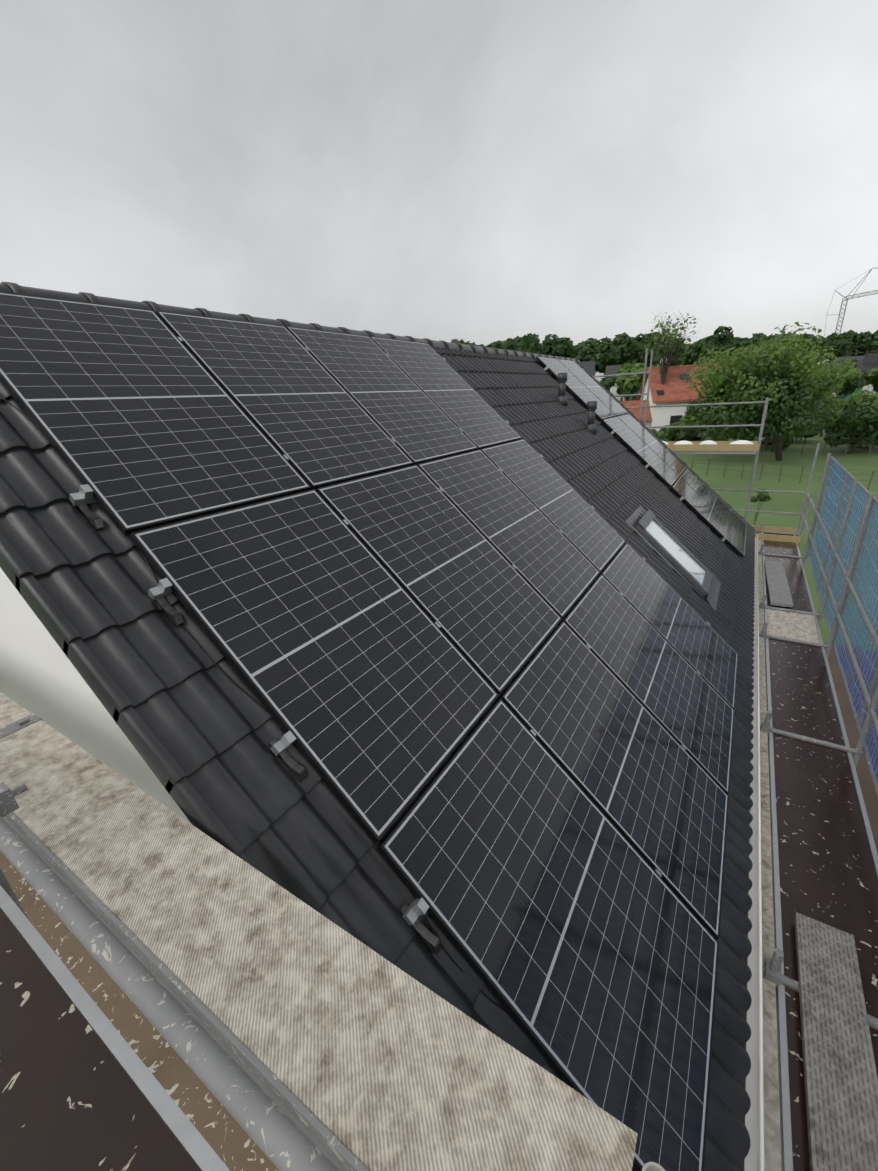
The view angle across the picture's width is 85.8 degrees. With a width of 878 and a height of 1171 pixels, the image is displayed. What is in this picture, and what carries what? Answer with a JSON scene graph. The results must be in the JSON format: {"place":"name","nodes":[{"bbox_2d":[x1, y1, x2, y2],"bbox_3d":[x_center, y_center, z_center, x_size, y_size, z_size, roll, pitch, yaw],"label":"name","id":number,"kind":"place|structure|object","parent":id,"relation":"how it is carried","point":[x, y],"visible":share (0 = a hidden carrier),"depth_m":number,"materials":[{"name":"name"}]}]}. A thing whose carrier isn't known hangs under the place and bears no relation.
{"place":"outdoors","nodes":[
{"label":"outdoors","id":0,"kind":"place"},
{"bbox_2d":[0,568,190,823],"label":"house walls","id":1,"kind":"structure","parent":0,"point":[41,677],"depth_m":2.78,"materials":[{"name":"white paint"}]},
{"bbox_2d":[0,394,513,1018],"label":"pv cables","id":2,"kind":"object","parent":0,"point":[272,716],"visible":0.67,"depth_m":2.04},
{"bbox_2d":[0,347,754,1170],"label":"roof tiles","id":3,"kind":"object","parent":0,"point":[254,801],"visible":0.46,"depth_m":1.99,"materials":[{"name":"black ceramic"}]},
{"bbox_2d":[78,373,728,954],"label":"roof hooks","id":4,"kind":"object","parent":3,"relation":"attached to","point":[300,773],"visible":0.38,"depth_m":1.97,"materials":[{"name":"grey metal"}]},
{"bbox_2d":[69,337,731,925],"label":"pv rails","id":5,"kind":"object","parent":4,"relation":"on","point":[417,907],"visible":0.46,"depth_m":2.07,"materials":[{"name":"silver metal"}]},
{"bbox_2d":[0,0,877,380],"label":"sky","id":6,"kind":"structure","parent":0,"point":[485,172],"materials":[{"name":"grey"}]},
{"bbox_2d":[636,509,712,595],"bbox_3d":[3.178,-0.458,6.400,0.990,0.940,0.800,10,25,30],"label":"skylight frame","id":7,"kind":"object","parent":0,"point":[646,519],"visible":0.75,"depth_m":6.15,"materials":[{"name":"grey metal"}]},
{"bbox_2d":[646,520,705,583],"bbox_3d":[3.198,-0.466,6.382,0.764,0.690,0.630,10,25,30],"label":"skylight glass","id":8,"kind":"object","parent":7,"relation":"in","point":[676,551],"visible":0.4,"depth_m":6.39,"materials":[{"name":"glass"}]},
{"bbox_2d":[677,395,877,650],"bbox_3d":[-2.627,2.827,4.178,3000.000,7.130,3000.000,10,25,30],"label":"ground","id":9,"kind":"structure","parent":0,"point":[856,462],"depth_m":30.55,"materials":[{"name":"green plant"}]},
{"bbox_2d":[512,311,870,524],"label":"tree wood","id":10,"kind":"object","parent":9,"relation":"on","point":[778,449],"visible":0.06,"depth_m":46.77,"materials":[{"name":"brown plant"}]},
{"bbox_2d":[450,326,877,502],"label":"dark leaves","id":11,"kind":"object","parent":10,"relation":"attached to","point":[622,348],"visible":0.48,"depth_m":58.42,"materials":[{"name":"green plant"}]},
{"bbox_2d":[615,312,877,500],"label":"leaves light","id":12,"kind":"object","parent":10,"relation":"attached to","point":[736,365],"visible":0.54,"depth_m":34.63,"materials":[{"name":"green plant"}]},
{"bbox_2d":[610,372,877,436],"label":"house walls","id":13,"kind":"structure","parent":9,"relation":"on","point":[661,416],"depth_m":48.11,"materials":[{"name":"white paint"}]},
{"bbox_2d":[620,363,786,421],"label":"red roofs","id":14,"kind":"structure","parent":13,"relation":"on","point":[674,387],"depth_m":48.67,"materials":[{"name":"red tile"}]},
{"bbox_2d":[580,353,877,380],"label":"distant house roofs","id":15,"kind":"structure","parent":13,"relation":"on","point":[588,366],"depth_m":71.16,"materials":[{"name":"grey"}]},
{"bbox_2d":[656,355,877,423],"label":"windows","id":16,"kind":"structure","parent":13,"relation":"attached to","point":[869,359],"depth_m":48.52,"materials":[{"name":"grey glass"}]},
{"bbox_2d":[680,349,877,489],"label":"meadow fences","id":17,"kind":"object","parent":9,"relation":"on","point":[773,447],"visible":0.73,"depth_m":35.54,"materials":[{"name":"brown"}]},
{"bbox_2d":[775,643,877,1029],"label":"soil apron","id":18,"kind":"object","parent":9,"relation":"on","point":[868,791],"depth_m":10.87,"materials":[{"name":"brown soil"}]},
{"bbox_2d":[0,348,877,1170],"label":"scaffold steel","id":19,"kind":"object","parent":18,"relation":"on","point":[278,1136],"visible":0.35,"depth_m":1.16,"materials":[{"name":"grey metal"}]},
{"bbox_2d":[0,851,279,1170],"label":"timber plank","id":20,"kind":"object","parent":19,"relation":"on","point":[227,1138],"visible":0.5,"depth_m":2.78,"materials":[{"name":"brown wood"}]},
{"bbox_2d":[3,816,346,1170],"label":"rail","id":21,"kind":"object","parent":19,"relation":"on","point":[300,1126],"depth_m":2.86,"materials":[{"name":"metal"}]},
{"bbox_2d":[0,540,819,1170],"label":"scaffold planks","id":22,"kind":"object","parent":19,"relation":"on","point":[368,1058],"visible":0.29,"depth_m":1.21,"materials":[{"name":"beige wood"}]},
{"bbox_2d":[0,532,877,1170],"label":"scaffold decks","id":23,"kind":"object","parent":19,"relation":"on","point":[72,1098],"visible":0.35,"depth_m":2.42,"materials":[{"name":"brown wood"}]},
{"bbox_2d":[0,451,877,1170],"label":"deck rails","id":24,"kind":"object","parent":19,"relation":"on","point":[192,1141],"visible":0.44,"depth_m":1.38,"materials":[{"name":"metal"}]},
{"bbox_2d":[642,1162,664,1170],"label":"standard top end","id":25,"kind":"object","parent":19,"relation":"attached to","point":[651,1166],"visible":1,"depth_m":0.85,"materials":[{"name":"white plastic"}]},
{"bbox_2d":[662,440,752,443],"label":"sacks","id":26,"kind":"object","parent":19,"relation":"on","point":[713,442],"visible":0.17,"depth_m":11.12,"materials":[{"name":"white plastic"}]},
{"bbox_2d":[665,441,800,542],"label":"wooden boards","id":27,"kind":"object","parent":19,"relation":"on","point":[718,446],"visible":0.25,"depth_m":10.99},
{"bbox_2d":[795,912,877,1170],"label":"scaffold plank","id":28,"kind":"object","parent":19,"relation":"on","point":[841,1082],"visible":1,"depth_m":2.50,"materials":[{"name":"grey wood"}]},
{"bbox_2d":[809,459,877,784],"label":"guard net","id":29,"kind":"object","parent":19,"relation":"attached to","point":[850,542],"visible":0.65,"depth_m":5.96,"materials":[{"name":"blue fabric"}]},
{"bbox_3d":[0.281,-1.519,7.457,8.326,3.966,11.580,10,25,30],"label":"roof","id":30,"kind":"object","parent":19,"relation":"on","visible":0},
{"bbox_2d":[0,282,579,362],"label":"ridge caps","id":31,"kind":"object","parent":30,"relation":"on","point":[9,287],"visible":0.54,"depth_m":3.88,"materials":[{"name":"tile"}]},
{"bbox_2d":[0,292,746,1170],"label":"solar panel frames","id":32,"kind":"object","parent":30,"relation":"on","point":[408,882],"visible":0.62,"depth_m":2.67,"materials":[{"name":"metal"}]},
{"bbox_2d":[0,293,745,1170],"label":"solar panels","id":33,"kind":"object","parent":32,"relation":"in","point":[582,933],"visible":1,"depth_m":2.67,"materials":[{"name":"black glass"}]},
{"bbox_2d":[557,373,597,432],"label":"vent pipes","id":34,"kind":"object","parent":30,"relation":"on","point":[562,400],"visible":0.96,"depth_m":7.95,"materials":[{"name":"grey plastic"}]},
{"bbox_2d":[625,506,720,610],"bbox_3d":[3.202,-0.421,6.399,1.178,1.062,0.980,10,25,30],"label":"skylight flashing","id":35,"kind":"object","parent":30,"relation":"on","point":[713,594],"visible":0.75,"depth_m":6.14,"materials":[{"name":"grey metal"}]},
{"bbox_2d":[744,535,763,1170],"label":"gutter","id":36,"kind":"object","parent":30,"relation":"attached to","point":[754,1125],"visible":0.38,"depth_m":2.84,"materials":[{"name":"white metal"}]},
{"bbox_2d":[824,268,877,336],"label":"tower crane","id":37,"kind":"object","parent":9,"relation":"on","point":[839,314],"visible":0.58,"depth_m":200.80,"materials":[{"name":"grey paint"}]},
{"bbox_2d":[840,387,862,398],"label":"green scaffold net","id":38,"kind":"object","parent":9,"relation":"on","point":[855,391],"visible":0.2,"depth_m":66.86,"materials":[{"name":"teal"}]}
]}

